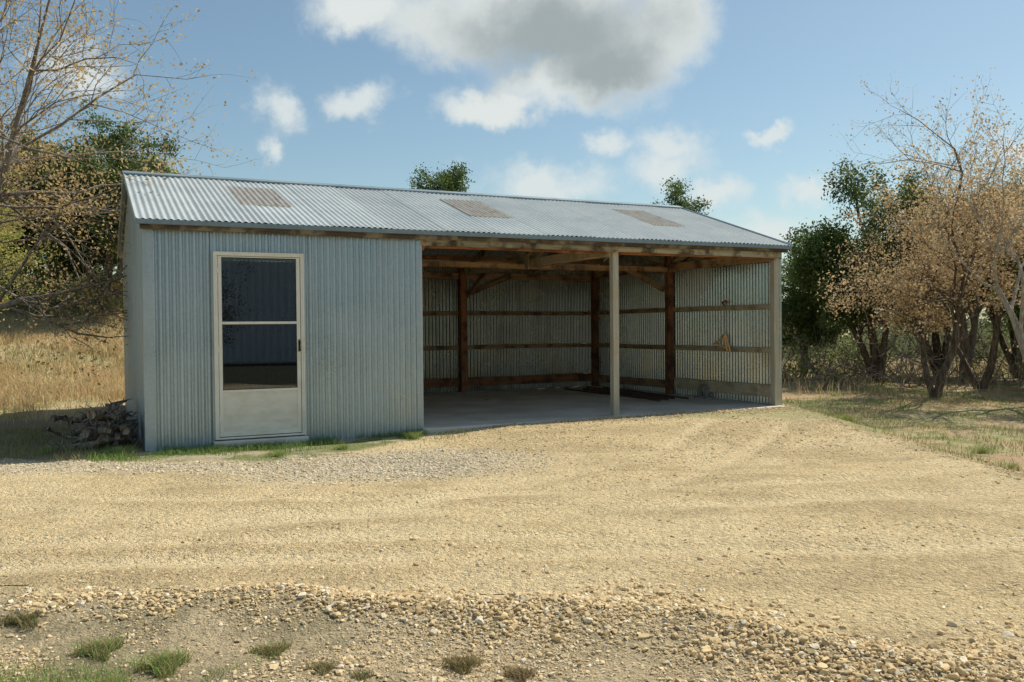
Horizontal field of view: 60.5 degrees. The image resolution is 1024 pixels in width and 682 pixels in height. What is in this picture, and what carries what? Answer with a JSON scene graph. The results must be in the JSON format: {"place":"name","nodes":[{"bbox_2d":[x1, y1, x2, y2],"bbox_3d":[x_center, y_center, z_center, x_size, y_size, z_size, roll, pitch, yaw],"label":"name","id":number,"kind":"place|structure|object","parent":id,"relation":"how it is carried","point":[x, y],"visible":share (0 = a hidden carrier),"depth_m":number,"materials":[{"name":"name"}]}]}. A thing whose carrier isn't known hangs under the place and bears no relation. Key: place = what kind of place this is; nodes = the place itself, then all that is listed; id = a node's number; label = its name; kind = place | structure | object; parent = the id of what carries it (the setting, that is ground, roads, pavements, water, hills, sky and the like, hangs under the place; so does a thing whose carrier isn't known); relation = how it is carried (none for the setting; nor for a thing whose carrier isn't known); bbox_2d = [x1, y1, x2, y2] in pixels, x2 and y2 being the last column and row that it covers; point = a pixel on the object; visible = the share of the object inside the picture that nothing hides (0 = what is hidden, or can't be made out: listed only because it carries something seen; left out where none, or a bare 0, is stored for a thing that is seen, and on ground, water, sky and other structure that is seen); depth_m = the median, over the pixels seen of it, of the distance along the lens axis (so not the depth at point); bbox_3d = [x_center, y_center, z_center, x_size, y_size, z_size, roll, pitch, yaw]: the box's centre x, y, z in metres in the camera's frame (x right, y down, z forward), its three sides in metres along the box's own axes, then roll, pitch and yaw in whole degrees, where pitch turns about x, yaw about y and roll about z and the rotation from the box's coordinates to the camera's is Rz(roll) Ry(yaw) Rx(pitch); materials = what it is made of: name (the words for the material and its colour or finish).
{"place":"outdoors","nodes":[
{"label":"outdoors","id":0,"kind":"place"},
{"bbox_2d":[0,417,1023,661],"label":"gravel driveway","id":1,"kind":"structure","parent":0,"point":[892,495],"depth_m":5.95,"materials":[{"name":"beige gravel"}]},
{"bbox_2d":[0,298,1023,681],"bbox_3d":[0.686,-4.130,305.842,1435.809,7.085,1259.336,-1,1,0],"label":"ground","id":2,"kind":"structure","parent":0,"point":[222,642],"depth_m":4.06,"materials":[{"name":"soil"}]},
{"bbox_2d":[0,130,45,300],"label":"juniper tree","id":3,"kind":"object","parent":2,"relation":"on","point":[26,248],"visible":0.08,"depth_m":21.37,"materials":[{"name":"green plant"}]},
{"bbox_2d":[0,605,52,628],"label":"grass tussock","id":4,"kind":"object","parent":2,"relation":"on","point":[22,619],"depth_m":4.09,"materials":[{"name":"plant"}]},
{"bbox_2d":[0,252,58,293],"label":"bush","id":5,"kind":"object","parent":2,"relation":"on","point":[22,277],"visible":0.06,"depth_m":22.60,"materials":[{"name":"green plant"}]},
{"bbox_2d":[0,155,66,310],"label":"oak tree","id":6,"kind":"object","parent":2,"relation":"on","point":[4,236],"visible":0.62,"depth_m":16.43,"materials":[{"name":"green plant"}]},
{"bbox_2d":[15,140,67,284],"bbox_3d":[-13.345,-3.729,25.284,4.270,4.561,2.935,-1,1,-19],"label":"juniper tree","id":7,"kind":"object","parent":2,"relation":"on","point":[40,270],"depth_m":25.38,"materials":[{"name":"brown plant"}]},
{"bbox_2d":[0,244,102,314],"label":"bush","id":8,"kind":"object","parent":2,"relation":"on","point":[23,285],"visible":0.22,"depth_m":21.32,"materials":[{"name":"brown plant"}]},
{"bbox_2d":[0,118,113,310],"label":"juniper tree","id":9,"kind":"object","parent":2,"relation":"on","point":[61,258],"visible":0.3,"depth_m":21.12,"materials":[{"name":"green plant"}]},
{"bbox_2d":[0,234,122,321],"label":"bush","id":10,"kind":"object","parent":2,"relation":"on","point":[60,297],"visible":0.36,"depth_m":20.64,"materials":[{"name":"brown plant"}]},
{"bbox_2d":[45,415,77,436],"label":"firewood log","id":11,"kind":"object","parent":2,"relation":"on","point":[51,430],"visible":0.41,"depth_m":10.80,"materials":[{"name":"brown wood"}]},
{"bbox_2d":[0,279,124,429],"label":"dry meadow grass","id":12,"kind":"structure","parent":2,"relation":"on","point":[8,394],"depth_m":16.65,"materials":[{"name":"beige plant"}]},
{"bbox_2d":[47,437,84,451],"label":"firewood log","id":13,"kind":"object","parent":2,"relation":"on","point":[61,445],"visible":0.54,"depth_m":9.80,"materials":[{"name":"brown wood"}]},
{"bbox_2d":[61,433,87,442],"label":"firewood log","id":14,"kind":"object","parent":2,"relation":"on","point":[71,437],"visible":0.09,"depth_m":10.45,"materials":[{"name":"brown wood"}]},
{"bbox_2d":[45,432,108,450],"bbox_3d":[-4.883,1.140,9.931,0.820,0.231,0.243,0,1,16],"label":"firewood log","id":15,"kind":"object","parent":2,"relation":"on","point":[104,438],"visible":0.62,"depth_m":9.80,"materials":[{"name":"brown wood"}]},
{"bbox_2d":[73,419,130,443],"bbox_3d":[-4.692,1.027,9.990,0.678,0.312,0.436,0,1,42],"label":"firewood log","id":16,"kind":"object","parent":15,"relation":"on","point":[111,438],"visible":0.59,"depth_m":9.93,"materials":[{"name":"brown wood"}]},
{"bbox_2d":[77,420,119,437],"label":"firewood log","id":17,"kind":"object","parent":16,"relation":"on","point":[102,429],"visible":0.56,"depth_m":9.85,"materials":[{"name":"brown wood"}]},
{"bbox_2d":[52,631,129,661],"bbox_3d":[-1.785,1.322,3.821,0.309,0.071,0.262,0,1,26],"label":"grass tussock","id":18,"kind":"object","parent":2,"relation":"on","point":[98,647],"depth_m":3.78,"materials":[{"name":"plant"}]},
{"bbox_2d":[60,254,122,312],"bbox_3d":[-8.553,-1.390,22.153,4.021,1.942,3.973,0,1,14],"label":"bush","id":19,"kind":"object","parent":2,"relation":"on","point":[107,296],"visible":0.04,"depth_m":20.92,"materials":[{"name":"brown plant"}]},
{"bbox_2d":[82,421,101,427],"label":"firewood log","id":20,"kind":"object","parent":2,"relation":"on","point":[88,424],"visible":0.22,"depth_m":11.16,"materials":[{"name":"brown wood"}]},
{"bbox_2d":[87,398,129,420],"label":"firewood log","id":21,"kind":"object","parent":20,"relation":"on","point":[108,407],"visible":0.55,"depth_m":11.06,"materials":[{"name":"brown wood"}]},
{"bbox_2d":[72,423,112,435],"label":"firewood log","id":22,"kind":"object","parent":2,"relation":"on","point":[111,433],"visible":0.16,"depth_m":10.87,"materials":[{"name":"brown wood"}]},
{"bbox_2d":[73,416,134,435],"bbox_3d":[-5.058,1.049,10.939,0.700,0.250,0.428,-1,1,-34],"label":"firewood log","id":23,"kind":"object","parent":22,"relation":"on","point":[79,432],"visible":0.19,"depth_m":10.95,"materials":[{"name":"brown wood"}]},
{"bbox_2d":[87,401,126,427],"bbox_3d":[-5.177,0.963,11.170,0.418,0.404,0.556,-1,1,0],"label":"firewood log","id":24,"kind":"object","parent":23,"relation":"on","point":[91,423],"visible":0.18,"depth_m":11.02,"materials":[{"name":"brown wood"}]},
{"bbox_2d":[14,92,185,316],"bbox_3d":[-9.914,-3.129,21.530,5.023,5.366,3.453,0,1,30],"label":"juniper tree","id":25,"kind":"object","parent":2,"relation":"on","point":[115,138],"visible":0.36,"depth_m":20.58,"materials":[{"name":"green plant"}]},
{"bbox_2d":[71,672,128,681],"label":"grass tussock","id":26,"kind":"object","parent":2,"relation":"on","point":[99,679],"depth_m":3.45,"materials":[{"name":"green plant"}]},
{"bbox_2d":[82,428,138,447],"bbox_3d":[-4.603,1.115,10.098,0.279,0.309,0.698,0,1,12],"label":"firewood log","id":27,"kind":"object","parent":2,"relation":"on","point":[92,434],"visible":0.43,"depth_m":9.83,"materials":[{"name":"brown wood"}]},
{"bbox_2d":[111,417,138,439],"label":"firewood log","id":28,"kind":"object","parent":27,"relation":"on","point":[118,435],"visible":0.51,"depth_m":10.21,"materials":[{"name":"brown wood"}]},
{"bbox_2d":[90,420,136,434],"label":"firewood log","id":29,"kind":"object","parent":28,"relation":"on","point":[124,429],"visible":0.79,"depth_m":9.86,"materials":[{"name":"brown wood"}]},
{"bbox_2d":[75,399,126,421],"bbox_3d":[-4.665,0.844,10.076,0.528,0.302,0.890,-1,1,0],"label":"firewood log","id":30,"kind":"object","parent":29,"relation":"on","point":[97,414],"visible":0.96,"depth_m":9.88,"materials":[{"name":"brown wood"}]},
{"bbox_2d":[96,415,135,449],"bbox_3d":[-4.588,1.056,10.133,0.367,0.360,0.695,-1,1,-34],"label":"firewood log","id":31,"kind":"object","parent":2,"relation":"on","point":[116,443],"visible":0.52,"depth_m":10.01,"materials":[{"name":"brown wood"}]},
{"bbox_2d":[102,398,136,426],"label":"firewood log","id":32,"kind":"object","parent":31,"relation":"on","point":[116,419],"visible":0.81,"depth_m":10.30,"materials":[{"name":"brown wood"}]},
{"bbox_2d":[105,444,133,454],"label":"grass tuft","id":33,"kind":"object","parent":2,"relation":"on","point":[117,449],"visible":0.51,"depth_m":9.35,"materials":[{"name":"green plant"}]},
{"bbox_2d":[110,403,136,445],"bbox_3d":[-4.614,1.006,10.434,0.725,0.492,0.258,0,1,44],"label":"firewood log","id":34,"kind":"object","parent":2,"relation":"on","point":[130,439],"visible":0.34,"depth_m":10.30,"materials":[{"name":"brown wood"}]},
{"bbox_2d":[71,143,184,277],"bbox_3d":[-10.889,-3.450,25.478,4.327,4.174,5.744,-1,1,-39],"label":"oak tree","id":35,"kind":"object","parent":2,"relation":"on","point":[169,158],"depth_m":24.68,"materials":[{"name":"green plant"}]},
{"bbox_2d":[0,0,270,384],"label":"oak tree","id":36,"kind":"object","parent":2,"relation":"on","point":[8,154],"visible":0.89,"depth_m":13.15,"materials":[{"name":"brown plant"}]},
{"bbox_2d":[123,640,198,678],"bbox_3d":[-1.460,1.319,3.619,0.342,0.081,0.292,-1,1,0],"label":"grass tussock","id":37,"kind":"object","parent":2,"relation":"on","point":[160,665],"depth_m":3.60,"materials":[{"name":"green plant"}]},
{"bbox_2d":[206,444,223,451],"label":"grass tuft","id":38,"kind":"object","parent":2,"relation":"on","point":[215,448],"visible":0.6,"depth_m":9.70,"materials":[{"name":"green plant"}]},
{"bbox_2d":[247,443,264,449],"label":"grass tuft","id":39,"kind":"object","parent":2,"relation":"on","point":[261,445],"visible":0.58,"depth_m":9.94,"materials":[{"name":"green plant"}]},
{"bbox_2d":[247,638,293,660],"bbox_3d":[-1.049,1.327,3.782,0.209,0.048,0.254,-1,1,0],"label":"grass tussock","id":40,"kind":"object","parent":2,"relation":"on","point":[270,651],"depth_m":3.78,"materials":[{"name":"green plant"}]},
{"bbox_2d":[263,450,285,457],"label":"grass tuft","id":41,"kind":"object","parent":2,"relation":"on","point":[277,454],"visible":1,"depth_m":9.29,"materials":[{"name":"green plant"}]},
{"bbox_2d":[305,656,338,675],"bbox_3d":[-0.765,1.332,3.610,0.187,0.048,0.159,0,1,44],"label":"grass tussock","id":42,"kind":"object","parent":2,"relation":"on","point":[320,667],"depth_m":3.60,"materials":[{"name":"plant"}]},
{"bbox_2d":[332,443,351,449],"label":"grass tuft","id":43,"kind":"object","parent":2,"relation":"on","point":[342,446],"visible":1,"depth_m":9.74,"materials":[{"name":"green plant"}]},
{"bbox_2d":[346,666,374,681],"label":"grass tussock","id":44,"kind":"object","parent":2,"relation":"on","point":[360,676],"depth_m":3.52,"materials":[{"name":"green plant"}]},
{"bbox_2d":[403,430,421,439],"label":"grass tuft","id":45,"kind":"object","parent":2,"relation":"on","point":[415,435],"visible":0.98,"depth_m":10.61,"materials":[{"name":"green plant"}]},
{"bbox_2d":[409,161,475,191],"bbox_3d":[-2.220,-2.161,26.695,4.844,6.499,4.411,-1,1,0],"label":"juniper tree","id":46,"kind":"object","parent":2,"relation":"on","point":[444,180],"visible":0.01,"depth_m":26.01,"materials":[{"name":"green plant"}]},
{"bbox_2d":[117,170,791,451],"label":"shed","id":47,"kind":"structure","parent":2,"relation":"on","point":[257,308],"depth_m":12.04,"materials":[{"name":"metal"}]},
{"bbox_2d":[212,251,305,439],"bbox_3d":[-2.920,0.047,10.194,1.024,2.145,0.079,-1,1,-26],"label":"door","id":48,"kind":"structure","parent":47,"relation":"in","point":[259,320],"depth_m":10.20,"materials":[{"name":"beige metal"}]},
{"bbox_2d":[564,388,660,400],"bbox_3d":[1.759,0.969,16.081,0.034,0.040,3.349,-1,1,-25],"label":"steel bar","id":49,"kind":"object","parent":47,"relation":"on","point":[609,394],"visible":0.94,"depth_m":15.71,"materials":[{"name":"brown"}]},
{"bbox_2d":[582,388,668,399],"bbox_3d":[2.019,0.967,16.111,0.038,0.038,2.971,-1,1,-24],"label":"steel bar","id":50,"kind":"object","parent":47,"relation":"on","point":[628,394],"visible":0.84,"depth_m":15.76,"materials":[{"name":"brown"}]},
{"bbox_2d":[586,387,674,398],"bbox_3d":[2.148,0.962,16.424,0.032,0.037,3.099,-1,1,-24],"label":"steel bar","id":51,"kind":"object","parent":47,"relation":"on","point":[633,393],"visible":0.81,"depth_m":16.11,"materials":[{"name":"brown"}]},
{"bbox_2d":[603,387,688,398],"bbox_3d":[2.437,0.961,16.395,0.034,0.039,2.968,-1,1,-23],"label":"steel bar","id":52,"kind":"object","parent":47,"relation":"on","point":[650,393],"visible":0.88,"depth_m":16.11,"materials":[{"name":"brown"}]},
{"bbox_2d":[713,300,730,351],"bbox_3d":[3.533,-0.253,14.798,0.052,0.867,0.451,-1,1,-26],"label":"hanging strap","id":53,"kind":"object","parent":47,"relation":"hanging from","point":[724,335],"visible":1,"depth_m":14.71,"materials":[{"name":"brown fabric"}]},
{"bbox_2d":[434,648,489,675],"bbox_3d":[-0.198,1.331,3.641,0.235,0.057,0.266,-1,1,-12],"label":"grass tussock","id":54,"kind":"object","parent":2,"relation":"on","point":[458,664],"depth_m":3.64,"materials":[{"name":"green plant"}]},
{"bbox_2d":[0,406,1023,681],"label":"gravel stones","id":55,"kind":"object","parent":2,"relation":"on","point":[942,660],"visible":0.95,"depth_m":4.09,"materials":[{"name":"gravel"}]},
{"bbox_2d":[0,356,1023,681],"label":"short grass","id":56,"kind":"structure","parent":2,"relation":"on","point":[14,452],"depth_m":10.84,"materials":[{"name":"green plant"}]},
{"bbox_2d":[0,258,1023,361],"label":"distant woods","id":57,"kind":"object","parent":2,"relation":"on","point":[878,334],"visible":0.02,"depth_m":49.66,"materials":[{"name":"green plant"}]},
{"bbox_2d":[501,660,541,681],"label":"grass tussock","id":58,"kind":"object","parent":2,"relation":"on","point":[518,674],"depth_m":3.52,"materials":[{"name":"plant"}]},
{"bbox_2d":[650,175,713,214],"bbox_3d":[5.340,-1.965,26.630,3.754,6.047,3.995,-1,1,0],"label":"juniper tree","id":59,"kind":"object","parent":2,"relation":"on","point":[677,192],"depth_m":26.08,"materials":[{"name":"green plant"}]},
{"bbox_2d":[781,250,844,377],"bbox_3d":[7.275,-0.692,21.799,2.218,3.384,2.377,0,1,10],"label":"juniper tree","id":60,"kind":"object","parent":2,"relation":"on","point":[799,307],"visible":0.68,"depth_m":21.20,"materials":[{"name":"green plant"}]},
{"bbox_2d":[782,320,889,383],"bbox_3d":[6.670,0.203,20.757,4.200,1.868,3.581,0,1,38],"label":"bush","id":61,"kind":"object","parent":2,"relation":"on","point":[802,369],"visible":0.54,"depth_m":20.58,"materials":[{"name":"green plant"}]},
{"bbox_2d":[837,413,856,420],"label":"grass tuft","id":62,"kind":"object","parent":2,"relation":"on","point":[846,416],"visible":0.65,"depth_m":12.61,"materials":[{"name":"green plant"}]},
{"bbox_2d":[783,315,926,375],"bbox_3d":[8.853,-0.067,23.303,4.149,2.516,3.576,-1,1,0],"label":"bush","id":63,"kind":"object","parent":2,"relation":"on","point":[838,352],"visible":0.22,"depth_m":23.35,"materials":[{"name":"green plant"}]},
{"bbox_2d":[779,155,947,381],"bbox_3d":[8.072,-1.642,20.153,3.833,5.458,3.577,-1,1,0],"label":"juniper tree","id":64,"kind":"object","parent":2,"relation":"on","point":[808,263],"visible":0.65,"depth_m":19.98,"materials":[{"name":"green plant"}]},
{"bbox_2d":[782,301,1023,389],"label":"brush thicket","id":65,"kind":"object","parent":2,"relation":"on","point":[901,355],"visible":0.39,"depth_m":19.71,"materials":[{"name":"brown plant"}]},
{"bbox_2d":[809,67,1023,381],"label":"oak tree","id":66,"kind":"object","parent":2,"relation":"on","point":[969,344],"visible":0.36,"depth_m":19.26,"materials":[{"name":"brown plant"}]},
{"bbox_2d":[816,107,1023,398],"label":"oak tree","id":67,"kind":"object","parent":2,"relation":"on","point":[927,272],"visible":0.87,"depth_m":16.03,"materials":[{"name":"brown plant"}]},
{"bbox_2d":[822,135,1023,388],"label":"oak tree","id":68,"kind":"object","parent":2,"relation":"on","point":[987,375],"visible":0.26,"depth_m":18.00,"materials":[{"name":"brown plant"}]},
{"bbox_2d":[860,177,1000,375],"bbox_3d":[10.399,-1.576,21.898,3.642,5.185,3.398,-1,1,-11],"label":"tree","id":69,"kind":"object","parent":2,"relation":"on","point":[935,336],"visible":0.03,"depth_m":21.85,"materials":[{"name":"brown plant"}]},
{"bbox_2d":[870,76,1023,360],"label":"oak tree","id":70,"kind":"object","parent":2,"relation":"on","point":[1016,325],"visible":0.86,"depth_m":14.95,"materials":[{"name":"brown plant"}]},
{"bbox_2d":[931,168,1023,378],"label":"oak tree","id":71,"kind":"object","parent":2,"relation":"on","point":[1004,347],"visible":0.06,"depth_m":21.05,"materials":[{"name":"brown plant"}]},
{"bbox_2d":[966,446,994,454],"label":"grass tuft","id":72,"kind":"object","parent":2,"relation":"on","point":[979,451],"visible":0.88,"depth_m":9.91,"materials":[{"name":"green plant"}]},
{"bbox_2d":[951,314,1023,377],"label":"bush","id":73,"kind":"object","parent":2,"relation":"on","point":[974,364],"visible":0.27,"depth_m":21.50,"materials":[{"name":"green plant"}]},
{"bbox_2d":[984,238,1023,331],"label":"juniper tree","id":74,"kind":"object","parent":2,"relation":"on","point":[1016,312],"visible":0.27,"depth_m":18.21,"materials":[{"name":"brown plant"}]},
{"bbox_2d":[999,461,1022,470],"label":"grass tuft","id":75,"kind":"object","parent":2,"relation":"on","point":[1009,465],"visible":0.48,"depth_m":8.61,"materials":[{"name":"plant"}]},
{"bbox_2d":[0,0,1023,326],"label":"sky","id":76,"kind":"structure","parent":0,"point":[741,101],"materials":[{"name":"blue"}]},
{"bbox_2d":[694,383,712,398],"bbox_3d":[3.456,0.862,15.342,0.508,0.252,0.260,-1,1,-29],"label":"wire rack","id":77,"kind":"object","parent":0,"point":[704,396],"visible":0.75,"depth_m":15.22,"materials":[{"name":"grey metal"}]},
{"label":"firewood log","id":78,"kind":"object","parent":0,"visible":0},
{"bbox_2d":[50,414,89,423],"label":"firewood log","id":79,"kind":"object","parent":78,"relation":"on","point":[72,420],"visible":0.71,"depth_m":11.02,"materials":[{"name":"brown wood"}]}
]}

